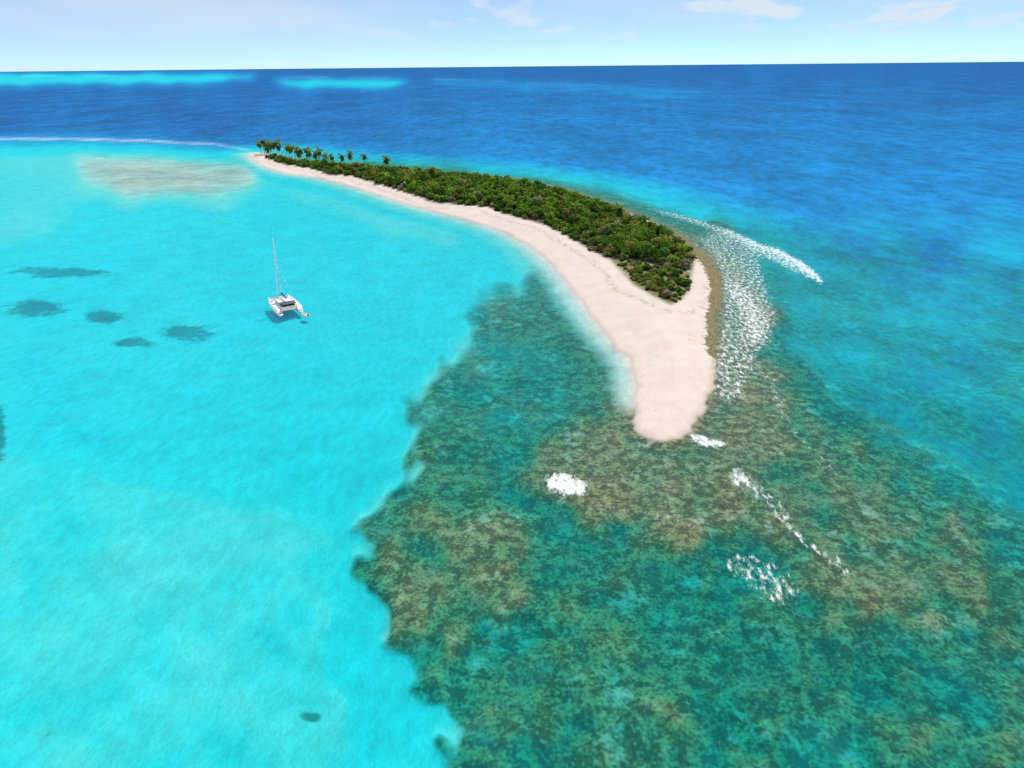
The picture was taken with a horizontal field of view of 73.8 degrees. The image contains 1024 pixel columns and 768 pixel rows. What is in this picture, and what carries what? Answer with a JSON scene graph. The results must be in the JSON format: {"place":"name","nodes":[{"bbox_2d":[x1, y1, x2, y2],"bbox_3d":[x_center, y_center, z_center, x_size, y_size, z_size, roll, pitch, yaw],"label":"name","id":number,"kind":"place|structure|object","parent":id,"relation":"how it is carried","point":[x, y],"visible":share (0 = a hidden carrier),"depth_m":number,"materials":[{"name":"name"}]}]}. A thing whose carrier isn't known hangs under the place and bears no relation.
{"place":"outdoors","nodes":[
{"label":"outdoors","id":0,"kind":"place"},
{"bbox_2d":[0,75,1023,767],"bbox_3d":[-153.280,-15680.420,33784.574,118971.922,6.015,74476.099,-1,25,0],"label":"seabed","id":1,"kind":"structure","parent":0,"point":[144,623],"depth_m":108.45,"materials":[{"name":"sand"}]},
{"bbox_2d":[254,138,626,223],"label":"palm trees","id":2,"kind":"object","parent":1,"relation":"on","point":[269,145],"visible":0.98,"depth_m":483.30,"materials":[{"name":"green plant"}]},
{"bbox_2d":[266,157,680,263],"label":"tree limbs","id":3,"kind":"object","parent":1,"relation":"on","point":[538,215],"visible":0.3,"depth_m":303.27,"materials":[{"name":"green plant"}]},
{"bbox_2d":[265,153,696,301],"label":"scrub crowns","id":4,"kind":"object","parent":1,"relation":"on","point":[476,185],"visible":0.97,"depth_m":315.54,"materials":[{"name":"green plant"}]},
{"bbox_2d":[0,62,1023,767],"bbox_3d":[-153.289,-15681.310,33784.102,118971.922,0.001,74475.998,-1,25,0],"label":"sea water","id":5,"kind":"structure","parent":0,"point":[892,194],"depth_m":431.35,"materials":[{"name":"blue liquid"}]},
{"bbox_2d":[268,238,302,315],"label":"catamaran","id":6,"kind":"object","parent":5,"relation":"on","point":[280,304],"visible":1,"depth_m":200.80,"materials":[{"name":"white plastic"}]},
{"bbox_2d":[301,312,310,316],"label":"dinghy","id":7,"kind":"object","parent":5,"relation":"on","point":[305,314],"visible":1,"depth_m":197.12,"materials":[{"name":"white"}]},
{"bbox_2d":[0,0,1023,71],"label":"sky","id":8,"kind":"structure","parent":0,"point":[36,35],"materials":[{"name":"blue"}]}
]}

